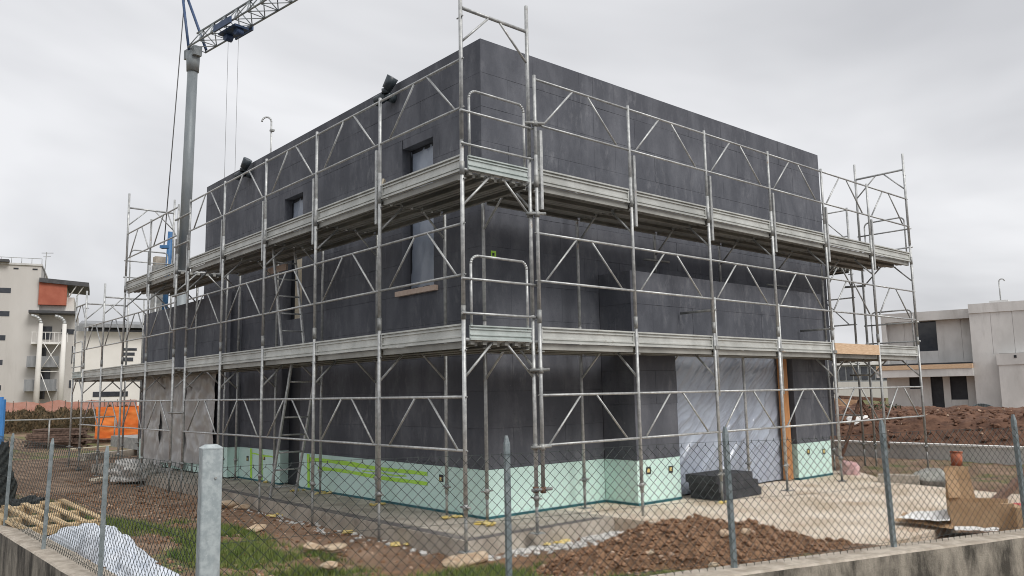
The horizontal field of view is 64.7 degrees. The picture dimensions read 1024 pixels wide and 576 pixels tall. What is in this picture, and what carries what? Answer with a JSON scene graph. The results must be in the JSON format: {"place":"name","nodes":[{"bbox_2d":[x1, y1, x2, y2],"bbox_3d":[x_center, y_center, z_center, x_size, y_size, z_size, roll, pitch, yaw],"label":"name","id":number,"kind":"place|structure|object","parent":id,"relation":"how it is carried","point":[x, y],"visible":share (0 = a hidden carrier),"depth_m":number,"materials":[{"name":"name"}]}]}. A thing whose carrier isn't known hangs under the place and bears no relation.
{"place":"outdoors","nodes":[
{"label":"outdoors","id":0,"kind":"place"},
{"bbox_2d":[0,0,1023,361],"label":"sky","id":1,"kind":"structure","parent":0,"point":[88,88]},
{"bbox_2d":[4,398,1023,575],"bbox_3d":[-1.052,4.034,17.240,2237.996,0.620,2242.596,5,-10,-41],"label":"ground","id":2,"kind":"structure","parent":0,"point":[374,560],"depth_m":13.35,"materials":[{"name":"soil"}]},
{"bbox_2d":[0,397,5,443],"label":"water tank","id":3,"kind":"object","parent":2,"relation":"on","point":[2,411],"visible":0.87,"depth_m":13.19,"materials":[{"name":"blue plastic"}]},
{"bbox_2d":[0,442,16,499],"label":"plastic bag","id":4,"kind":"object","parent":2,"relation":"on","point":[6,467],"visible":0.35,"depth_m":12.30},
{"bbox_2d":[0,495,44,507],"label":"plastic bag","id":5,"kind":"object","parent":2,"relation":"on","point":[11,501],"visible":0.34,"depth_m":11.89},
{"bbox_2d":[0,252,89,402],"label":"apartment block","id":6,"kind":"structure","parent":2,"relation":"on","point":[37,315],"depth_m":100.37,"materials":[{"name":"grey paint"}]},
{"bbox_2d":[0,311,9,315],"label":"window","id":7,"kind":"structure","parent":6,"relation":"in","point":[2,313],"depth_m":99.54,"materials":[{"name":"grey glass"}]},
{"bbox_2d":[0,288,10,292],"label":"window","id":8,"kind":"structure","parent":6,"relation":"in","point":[2,290],"depth_m":99.88,"materials":[{"name":"grey glass"}]},
{"bbox_2d":[39,391,44,398],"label":"window","id":9,"kind":"structure","parent":6,"relation":"in","point":[42,393],"depth_m":101.28,"materials":[{"name":"black glass"}]},
{"bbox_2d":[41,370,49,378],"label":"window","id":10,"kind":"structure","parent":6,"relation":"in","point":[46,375],"depth_m":101.73,"materials":[{"name":"black glass"}]},
{"bbox_2d":[42,326,51,339],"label":"window","id":11,"kind":"structure","parent":6,"relation":"in","point":[45,328],"depth_m":102.37,"materials":[{"name":"grey glass"}]},
{"bbox_2d":[61,329,74,333],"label":"window","id":12,"kind":"structure","parent":6,"relation":"in","point":[70,331],"depth_m":103.53,"materials":[{"name":"grey glass"}]},
{"bbox_2d":[22,446,77,448],"bbox_3d":[-17.396,6.040,30.480,1.990,0.076,0.200,0,-7,-6],"label":"plank","id":13,"kind":"object","parent":2,"relation":"on","point":[49,447],"visible":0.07,"depth_m":30.40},
{"bbox_2d":[27,444,81,446],"bbox_3d":[-17.259,5.957,30.490,1.871,0.080,0.200,0,-7,-6],"label":"plank","id":14,"kind":"object","parent":13,"relation":"on","point":[55,445],"visible":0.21,"depth_m":30.41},
{"bbox_2d":[27,442,68,444],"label":"plank","id":15,"kind":"object","parent":14,"relation":"on","point":[65,443],"visible":0.57,"depth_m":30.24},
{"bbox_2d":[23,440,71,442],"bbox_3d":[-17.459,5.768,30.329,1.872,0.070,0.200,-2,-7,5],"label":"plank","id":16,"kind":"object","parent":15,"relation":"on","point":[56,441],"visible":0.71,"depth_m":30.23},
{"bbox_2d":[27,438,72,440],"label":"plank","id":17,"kind":"object","parent":16,"relation":"on","point":[34,439],"visible":0.79,"depth_m":30.29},
{"bbox_2d":[25,435,73,437],"bbox_3d":[-17.433,5.614,30.445,1.748,0.073,0.200,-1,-7,-1],"label":"plank","id":18,"kind":"object","parent":17,"relation":"on","point":[67,436],"visible":0.79,"depth_m":30.35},
{"bbox_2d":[26,433,78,435],"bbox_3d":[-17.313,5.527,30.457,1.883,0.077,0.200,-1,-7,-1],"label":"plank","id":19,"kind":"object","parent":18,"relation":"on","point":[54,434],"visible":0.86,"depth_m":30.36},
{"bbox_2d":[32,431,78,433],"bbox_3d":[-17.228,5.454,30.507,1.640,0.074,0.200,-1,-7,-3],"label":"plank","id":20,"kind":"object","parent":19,"relation":"on","point":[46,432],"visible":0.86,"depth_m":30.42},
{"bbox_2d":[32,428,81,431],"bbox_3d":[-17.204,5.370,30.556,1.689,0.078,0.200,0,-7,-6],"label":"plank","id":21,"kind":"object","parent":20,"relation":"on","point":[73,429],"visible":0.79,"depth_m":30.46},
{"bbox_2d":[0,499,100,534],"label":"pallet","id":22,"kind":"object","parent":2,"relation":"on","point":[7,521],"visible":0.47,"depth_m":9.90,"materials":[{"name":"brown wood"}]},
{"bbox_2d":[0,523,116,575],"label":"boundary wall","id":23,"kind":"structure","parent":2,"relation":"on","point":[22,554],"depth_m":7.95,"materials":[{"name":"concrete"}]},
{"bbox_2d":[0,433,198,575],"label":"chain link fence","id":24,"kind":"object","parent":23,"relation":"on","point":[104,503],"visible":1,"depth_m":6.92,"materials":[{"name":"metal"}]},
{"bbox_2d":[5,416,115,449],"bbox_3d":[-17.210,5.512,30.695,1.489,1.130,5.204,-6,-9,34],"label":"site railing","id":25,"kind":"object","parent":2,"relation":"on","point":[60,419],"visible":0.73,"depth_m":29.72,"materials":[{"name":"metal"}]},
{"bbox_2d":[4,404,127,433],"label":"scrub","id":26,"kind":"object","parent":2,"relation":"on","point":[39,412],"visible":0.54,"depth_m":45.08,"materials":[{"name":"plant"}]},
{"bbox_2d":[6,399,136,411],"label":"netting","id":27,"kind":"object","parent":2,"relation":"on","point":[52,405],"visible":0.31,"depth_m":60.00,"materials":[{"name":"orange plastic"}]},
{"bbox_2d":[70,321,141,405],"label":"white hall","id":28,"kind":"structure","parent":2,"relation":"on","point":[111,358],"depth_m":79.38,"materials":[{"name":"paint"}]},
{"bbox_2d":[93,391,127,396],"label":"window","id":29,"kind":"structure","parent":28,"relation":"in","point":[116,393],"depth_m":79.11,"materials":[{"name":"grey glass"}]},
{"bbox_2d":[124,352,134,355],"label":"window","id":30,"kind":"structure","parent":28,"relation":"in","point":[128,353],"depth_m":80.36,"materials":[{"name":"grey glass"}]},
{"bbox_2d":[80,449,136,459],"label":"kerb","id":31,"kind":"structure","parent":2,"relation":"on","point":[130,452],"depth_m":24.73,"materials":[{"name":"concrete"}]},
{"bbox_2d":[66,296,156,469],"bbox_3d":[-10.547,2.640,23.316,3.780,4.750,1.220,5,-10,-41],"label":"scaffold","id":32,"kind":"object","parent":2,"relation":"on","point":[76,377],"visible":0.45,"depth_m":22.53,"materials":[{"name":"metal"}]},
{"bbox_2d":[47,523,178,575],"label":"fabric sheet","id":33,"kind":"object","parent":2,"relation":"on","point":[117,554],"visible":0.62,"depth_m":8.05,"materials":[{"name":"fabric"}]},
{"bbox_2d":[88,406,138,442],"bbox_3d":[-16.795,5.834,34.671,2.909,1.552,2.277,-1,-7,2],"label":"covered stack","id":34,"kind":"object","parent":2,"relation":"on","point":[107,433],"visible":0.53,"depth_m":34.15,"materials":[{"name":"orange plastic"}]},
{"bbox_2d":[63,465,196,517],"bbox_3d":[-9.125,4.156,17.136,2.308,0.252,12.242,5,-9,-38],"label":"clod","id":35,"kind":"object","parent":2,"relation":"on","point":[136,495],"visible":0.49,"depth_m":14.98,"materials":[{"name":"soil"}]},
{"bbox_2d":[78,193,228,493],"bbox_3d":[-8.610,1.089,19.283,1.220,6.820,8.000,5,-10,-41],"label":"scaffold","id":36,"kind":"object","parent":2,"relation":"on","point":[154,282],"visible":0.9,"depth_m":18.45,"materials":[{"name":"metal"}]},
{"bbox_2d":[110,0,297,449],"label":"tower crane","id":37,"kind":"object","parent":2,"relation":"on","point":[192,54],"visible":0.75,"depth_m":28.14,"materials":[{"name":"paint"}]},
{"bbox_2d":[195,444,222,575],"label":"gate post","id":38,"kind":"object","parent":2,"relation":"on","point":[208,539],"visible":1,"depth_m":4.96,"materials":[{"name":"metal"}]},
{"bbox_2d":[221,500,238,508],"bbox_3d":[-4.879,3.712,13.803,0.306,0.160,0.442,-5,-8,29],"label":"rock","id":39,"kind":"object","parent":2,"relation":"on","point":[232,504],"visible":0.4,"depth_m":13.71,"materials":[{"name":"stone"}]},
{"bbox_2d":[233,504,249,508],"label":"rock","id":40,"kind":"object","parent":2,"relation":"on","point":[244,506],"visible":0.64,"depth_m":13.50,"materials":[{"name":"stone"}]},
{"bbox_2d":[246,524,266,531],"bbox_3d":[-3.535,3.312,11.181,0.310,0.105,0.226,5,-10,-41],"label":"rock","id":41,"kind":"object","parent":2,"relation":"on","point":[258,528],"visible":0.78,"depth_m":11.11,"materials":[{"name":"stone"}]},
{"bbox_2d":[303,539,321,550],"bbox_3d":[-2.358,3.013,9.500,0.230,0.170,0.277,3,-8,-29],"label":"rock","id":42,"kind":"object","parent":2,"relation":"on","point":[312,545],"visible":0.81,"depth_m":9.41,"materials":[{"name":"stone"}]},
{"bbox_2d":[320,561,337,569],"bbox_3d":[-1.839,2.784,8.088,0.190,0.088,0.155,1,-8,-16],"label":"rock","id":43,"kind":"object","parent":2,"relation":"on","point":[329,565],"visible":0.93,"depth_m":8.05,"materials":[{"name":"stone"}]},
{"bbox_2d":[320,543,346,551],"bbox_3d":[-2.063,3.038,9.467,0.366,0.085,0.185,5,-10,-41],"label":"rock","id":44,"kind":"object","parent":2,"relation":"on","point":[332,547],"visible":0.86,"depth_m":9.39,"materials":[{"name":"stone"}]},
{"bbox_2d":[91,463,614,555],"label":"foundation slab","id":45,"kind":"structure","parent":2,"relation":"on","point":[332,499],"depth_m":10.88,"materials":[{"name":"concrete"}]},
{"bbox_2d":[89,475,109,480],"bbox_3d":[-9.265,4.339,18.504,0.180,0.050,1.109,-2,-7,6],"label":"loose board","id":46,"kind":"object","parent":45,"relation":"on","point":[94,479],"visible":0.29,"depth_m":18.03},
{"bbox_2d":[108,458,165,481],"bbox_3d":[-8.357,4.051,18.096,1.237,0.474,0.998,5,-10,-41],"label":"plastic heap","id":47,"kind":"object","parent":45,"relation":"on","point":[133,471],"visible":0.6,"depth_m":17.75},
{"bbox_2d":[269,363,317,497],"bbox_3d":[-3.605,2.309,13.359,0.475,2.317,0.802,5,-10,-41],"label":"ladder","id":48,"kind":"object","parent":45,"relation":"on","point":[307,417],"visible":0.76,"depth_m":13.32,"materials":[{"name":"metal"}]},
{"bbox_2d":[197,485,469,538],"bbox_3d":[-3.289,3.342,12.450,0.150,0.006,8.400,5,-10,-41],"label":"slab edge strip","id":49,"kind":"object","parent":45,"relation":"on","point":[450,535],"visible":0.71,"depth_m":11.12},
{"bbox_2d":[440,514,462,518],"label":"yellow chips","id":50,"kind":"object","parent":45,"relation":"on","point":[452,516],"visible":0.87,"depth_m":10.85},
{"bbox_2d":[474,520,495,526],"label":"yellow chips","id":51,"kind":"object","parent":45,"relation":"on","point":[486,523],"visible":0.87,"depth_m":10.21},
{"bbox_2d":[139,38,836,519],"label":"house","id":52,"kind":"structure","parent":45,"relation":"on","point":[491,68],"depth_m":13.10,"materials":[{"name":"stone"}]},
{"bbox_2d":[234,157,251,180],"bbox_3d":[-5.726,-2.560,17.363,0.483,0.460,0.298,-7,-9,39],"label":"vent elbow","id":53,"kind":"object","parent":52,"relation":"attached to","point":[245,164],"visible":0.81,"depth_m":17.25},
{"bbox_2d":[261,116,274,152],"bbox_3d":[-5.637,-3.224,18.608,0.320,1.532,0.124,0,-7,-9],"label":"gooseneck pipe","id":54,"kind":"object","parent":52,"relation":"on","point":[271,130],"visible":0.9,"depth_m":18.66,"materials":[{"name":"metal"}]},
{"bbox_2d":[288,367,300,485],"bbox_3d":[-4.021,2.569,15.315,0.060,2.300,0.800,5,-10,-41],"label":"door","id":55,"kind":"structure","parent":52,"relation":"in","point":[294,423],"depth_m":15.42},
{"bbox_2d":[291,258,300,319],"bbox_3d":[-4.075,-0.042,15.655,0.055,1.327,0.790,5,-10,-41],"label":"window","id":56,"kind":"structure","parent":52,"relation":"in","point":[293,266],"depth_m":15.86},
{"bbox_2d":[292,197,302,231],"bbox_3d":[-4.104,-1.244,15.804,0.064,1.090,0.790,5,-10,-41],"label":"window","id":57,"kind":"structure","parent":52,"relation":"in","point":[297,205],"depth_m":15.95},
{"bbox_2d":[373,74,397,105],"bbox_3d":[-2.007,-3.200,13.104,0.483,0.460,0.298,-7,-9,39],"label":"vent elbow","id":58,"kind":"object","parent":52,"relation":"attached to","point":[390,82],"visible":0.85,"depth_m":12.99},
{"bbox_2d":[410,142,433,288],"bbox_3d":[-1.315,-1.107,12.543,0.064,2.280,0.850,5,-10,-41],"label":"window","id":59,"kind":"structure","parent":52,"relation":"in","point":[422,248],"depth_m":12.58,"materials":[{"name":"glass"}]},
{"bbox_2d":[462,517,602,540],"bbox_3d":[0.309,2.947,9.913,2.220,0.006,0.130,5,-10,-41],"label":"slab edge strip","id":60,"kind":"object","parent":45,"relation":"on","point":[529,529],"visible":0.71,"depth_m":9.88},
{"bbox_2d":[481,75,928,520],"bbox_3d":[4.038,0.109,13.894,11.038,6.720,1.220,5,-10,-41],"label":"scaffold","id":61,"kind":"object","parent":45,"relation":"on","point":[630,215],"visible":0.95,"depth_m":12.40,"materials":[{"name":"metal"}]},
{"bbox_2d":[180,0,545,553],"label":"scaffold","id":62,"kind":"object","parent":2,"relation":"on","point":[463,189],"visible":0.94,"depth_m":11.13,"materials":[{"name":"metal"}]},
{"bbox_2d":[267,264,287,274],"bbox_3d":[-4.432,-0.355,15.262,0.040,0.120,0.800,5,-10,-41],"label":"plank","id":63,"kind":"object","parent":62,"relation":"on","point":[282,267],"visible":0.86,"depth_m":15.16,"materials":[{"name":"wood"}]},
{"bbox_2d":[272,239,306,356],"bbox_3d":[-3.818,0.176,13.798,0.425,2.123,0.573,5,-10,-41],"label":"ladder","id":64,"kind":"object","parent":62,"relation":"on","point":[278,304],"visible":0.59,"depth_m":13.78,"materials":[{"name":"metal"}]},
{"bbox_2d":[390,541,408,546],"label":"yellow chips","id":65,"kind":"object","parent":2,"relation":"on","point":[395,545],"visible":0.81,"depth_m":9.97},
{"bbox_2d":[7,498,816,575],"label":"grass","id":66,"kind":"structure","parent":2,"relation":"on","point":[251,549],"depth_m":8.68,"materials":[{"name":"plant"}]},
{"bbox_2d":[14,492,832,575],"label":"ground pebbles","id":67,"kind":"object","parent":2,"relation":"on","point":[365,545],"visible":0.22,"depth_m":11.03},
{"bbox_2d":[234,509,623,560],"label":"edge gravel","id":68,"kind":"structure","parent":2,"relation":"on","point":[577,545],"depth_m":9.82,"materials":[{"name":"gravel"}]},
{"bbox_2d":[16,490,862,575],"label":"ground clods","id":69,"kind":"object","parent":2,"relation":"on","point":[308,559],"visible":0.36,"depth_m":10.39,"materials":[{"name":"soil"}]},
{"bbox_2d":[451,559,465,567],"bbox_3d":[-0.546,2.936,8.549,0.199,0.123,0.205,-1,-7,1],"label":"rock","id":70,"kind":"object","parent":2,"relation":"on","point":[456,561],"visible":0.54,"depth_m":8.52,"materials":[{"name":"stone"}]},
{"bbox_2d":[442,551,488,566],"bbox_3d":[-0.488,2.967,8.789,0.692,0.172,0.460,5,-10,-41],"label":"rock","id":71,"kind":"object","parent":2,"relation":"on","point":[477,557],"visible":0.63,"depth_m":8.64,"materials":[{"name":"stone"}]},
{"bbox_2d":[553,539,570,543],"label":"yellow chips","id":72,"kind":"object","parent":2,"relation":"on","point":[563,541],"visible":0.71,"depth_m":9.93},
{"bbox_2d":[372,516,855,575],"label":"soil heap","id":73,"kind":"object","parent":2,"relation":"on","point":[530,560],"visible":0.3,"depth_m":7.65,"materials":[{"name":"soil"}]},
{"bbox_2d":[645,549,662,555],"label":"rock","id":74,"kind":"object","parent":73,"relation":"on","point":[651,553],"visible":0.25,"depth_m":7.38,"materials":[{"name":"stone"}]},
{"bbox_2d":[542,520,849,574],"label":"pale pebbles","id":75,"kind":"object","parent":73,"relation":"on","point":[671,553],"visible":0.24,"depth_m":7.72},
{"bbox_2d":[536,513,859,575],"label":"soil clods","id":76,"kind":"object","parent":73,"relation":"on","point":[656,548],"visible":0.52,"depth_m":7.66,"materials":[{"name":"soil"}]},
{"bbox_2d":[720,529,728,537],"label":"rock","id":77,"kind":"object","parent":73,"relation":"on","point":[722,531],"visible":0.66,"depth_m":7.71,"materials":[{"name":"stone"}]},
{"bbox_2d":[741,528,750,534],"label":"rock","id":78,"kind":"object","parent":73,"relation":"on","point":[744,531],"visible":0.84,"depth_m":7.87,"materials":[{"name":"stone"}]},
{"bbox_2d":[707,561,719,567],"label":"rock","id":79,"kind":"object","parent":2,"relation":"on","point":[715,565],"visible":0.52,"depth_m":6.92,"materials":[{"name":"stone"}]},
{"bbox_2d":[561,470,1020,544],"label":"forecourt","id":80,"kind":"structure","parent":2,"relation":"on","point":[675,512],"depth_m":11.21,"materials":[{"name":"concrete"}]},
{"bbox_2d":[691,486,761,500],"bbox_3d":[3.341,3.178,12.573,1.060,0.120,0.560,5,-10,-41],"label":"insulation board","id":81,"kind":"object","parent":80,"relation":"on","point":[709,496],"visible":0.43,"depth_m":12.32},
{"bbox_2d":[689,478,757,492],"bbox_3d":[3.301,3.056,12.579,1.050,0.120,0.545,5,-10,-41],"label":"insulation board","id":82,"kind":"object","parent":81,"relation":"on","point":[707,488],"visible":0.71,"depth_m":12.33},
{"bbox_2d":[685,469,752,484],"bbox_3d":[3.223,2.931,12.553,0.980,0.120,0.550,5,-10,-41],"label":"insulation board","id":83,"kind":"object","parent":82,"relation":"on","point":[706,479],"visible":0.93,"depth_m":12.36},
{"bbox_2d":[842,460,859,474],"bbox_3d":[6.435,3.417,15.367,0.334,0.288,0.316,-5,-8,27],"label":"sack","id":84,"kind":"object","parent":80,"relation":"on","point":[851,468],"visible":0.83,"depth_m":15.26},
{"bbox_2d":[878,473,919,484],"bbox_3d":[6.670,3.302,13.930,0.632,0.160,0.220,-5,-9,30],"label":"kerb block","id":85,"kind":"object","parent":80,"relation":"on","point":[895,477],"depth_m":13.82,"materials":[{"name":"concrete"}]},
{"bbox_2d":[894,512,952,528],"bbox_3d":[4.982,2.742,9.627,0.629,0.102,0.735,5,-10,-41],"label":"packing sheet","id":86,"kind":"object","parent":80,"relation":"on","point":[941,525],"visible":0.32,"depth_m":9.49,"materials":[{"name":"cardboard"}]},
{"bbox_2d":[898,509,949,520],"bbox_3d":[5.023,2.694,9.626,0.616,0.088,0.600,5,-10,-41],"label":"packing sheet","id":87,"kind":"object","parent":86,"relation":"on","point":[930,514],"visible":0.79,"depth_m":9.57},
{"bbox_2d":[944,466,1013,530],"bbox_3d":[5.435,2.439,9.421,0.640,0.660,0.571,-4,-8,24],"label":"cardboard box","id":88,"kind":"object","parent":80,"relation":"on","point":[970,502],"visible":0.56,"depth_m":9.24,"materials":[{"name":"cardboard"}]},
{"bbox_2d":[949,451,962,465],"bbox_3d":[9.403,3.607,17.078,0.262,0.324,0.250,5,-10,-41],"label":"clay pot","id":89,"kind":"object","parent":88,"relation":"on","point":[956,459],"visible":0.79,"depth_m":16.99,"materials":[{"name":"ceramic"}]},
{"bbox_2d":[992,470,1023,498],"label":"steel beam","id":90,"kind":"structure","parent":80,"relation":"on","point":[1008,489],"depth_m":11.44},
{"bbox_2d":[1001,503,1023,528],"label":"cardboard box","id":91,"kind":"object","parent":80,"relation":"on","point":[1019,517],"visible":0.42,"depth_m":8.93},
{"bbox_2d":[650,528,1023,575],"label":"boundary wall","id":92,"kind":"structure","parent":2,"relation":"on","point":[994,554],"depth_m":7.11,"materials":[{"name":"concrete"}]},
{"bbox_2d":[220,414,1023,575],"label":"chain link fence","id":93,"kind":"object","parent":92,"relation":"on","point":[728,484],"visible":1,"depth_m":6.42,"materials":[{"name":"metal"}]},
{"bbox_2d":[834,398,856,406],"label":"excavated bank","id":94,"kind":"structure","parent":2,"relation":"on","point":[841,403],"depth_m":31.87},
{"bbox_2d":[821,201,871,470],"bbox_3d":[4.943,1.388,20.215,1.220,5.770,7.579,5,-10,-41],"label":"scaffold","id":95,"kind":"object","parent":2,"relation":"on","point":[837,271],"visible":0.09,"depth_m":17.94,"materials":[{"name":"metal"}]},
{"bbox_2d":[832,361,887,397],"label":"long shed","id":96,"kind":"structure","parent":2,"relation":"on","point":[845,378],"depth_m":95.01,"materials":[{"name":"grey paint"}]},
{"bbox_2d":[839,367,845,379],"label":"window","id":97,"kind":"structure","parent":96,"relation":"in","point":[842,369],"depth_m":95.14,"materials":[{"name":"black glass"}]},
{"bbox_2d":[846,367,852,379],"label":"window","id":98,"kind":"structure","parent":96,"relation":"in","point":[849,369],"depth_m":95.14,"materials":[{"name":"black glass"}]},
{"bbox_2d":[861,367,867,379],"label":"window","id":99,"kind":"structure","parent":96,"relation":"in","point":[863,369],"depth_m":95.14,"materials":[{"name":"black glass"}]},
{"bbox_2d":[839,396,889,457],"bbox_3d":[8.583,3.368,19.489,1.413,1.557,0.196,-1,-7,1],"label":"trestle","id":100,"kind":"object","parent":2,"relation":"on","point":[868,413],"visible":0.5,"depth_m":19.51,"materials":[{"name":"metal"}]},
{"bbox_2d":[830,403,1023,445],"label":"earth mound","id":101,"kind":"object","parent":2,"relation":"on","point":[945,423],"visible":0.13,"depth_m":21.09,"materials":[{"name":"red soil"}]},
{"bbox_2d":[846,415,868,424],"bbox_3d":[9.869,3.764,22.976,1.129,0.300,0.801,5,-10,-41],"label":"sack","id":102,"kind":"object","parent":101,"relation":"on","point":[848,418],"visible":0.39,"depth_m":22.74,"materials":[{"name":"white paint"}]},
{"bbox_2d":[866,401,901,409],"bbox_3d":[12.360,4.394,26.953,1.795,1.263,1.798,5,-10,-41],"label":"bush","id":103,"kind":"object","parent":101,"relation":"on","point":[888,407],"visible":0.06,"depth_m":26.91,"materials":[{"name":"green plant"}]},
{"bbox_2d":[835,407,1023,444],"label":"mound clods","id":104,"kind":"object","parent":101,"relation":"on","point":[966,409],"visible":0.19,"depth_m":21.64,"materials":[{"name":"soil"}]},
{"bbox_2d":[849,408,1011,440],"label":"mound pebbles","id":105,"kind":"object","parent":101,"relation":"on","point":[948,415],"visible":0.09,"depth_m":23.52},
{"bbox_2d":[830,440,1023,464],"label":"retaining wall","id":106,"kind":"structure","parent":2,"relation":"on","point":[931,453],"depth_m":18.63,"materials":[{"name":"concrete"}]},
{"bbox_2d":[913,468,945,487],"bbox_3d":[7.332,3.333,14.055,0.654,0.414,0.662,-3,-8,17],"label":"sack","id":107,"kind":"object","parent":2,"relation":"on","point":[930,475],"visible":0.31,"depth_m":13.81,"materials":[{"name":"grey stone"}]},
{"bbox_2d":[876,278,1023,407],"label":"concrete house","id":108,"kind":"structure","parent":2,"relation":"on","point":[972,354],"depth_m":46.66,"materials":[{"name":"white concrete"}]},
{"bbox_2d":[909,377,919,388],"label":"window","id":109,"kind":"structure","parent":108,"relation":"in","point":[914,381],"depth_m":48.34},
{"bbox_2d":[915,321,937,350],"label":"window","id":110,"kind":"structure","parent":108,"relation":"in","point":[927,332],"depth_m":48.42,"materials":[{"name":"black glass"}]},
{"bbox_2d":[931,377,944,407],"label":"doorway","id":111,"kind":"structure","parent":108,"relation":"in","point":[936,382],"depth_m":47.56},
{"bbox_2d":[950,376,967,399],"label":"window","id":112,"kind":"structure","parent":108,"relation":"in","point":[959,391],"depth_m":46.94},
{"bbox_2d":[954,526,998,530],"bbox_3d":[5.233,2.708,9.084,0.468,0.041,0.079,-3,-8,17],"label":"packing strip","id":113,"kind":"object","parent":2,"relation":"on","point":[973,528],"visible":0.81,"depth_m":9.10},
{"bbox_2d":[973,403,990,406],"bbox_3d":[22.227,5.734,37.983,1.058,0.601,0.664,-2,-7,4],"label":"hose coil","id":114,"kind":"object","parent":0,"point":[983,405],"visible":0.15,"depth_m":38.25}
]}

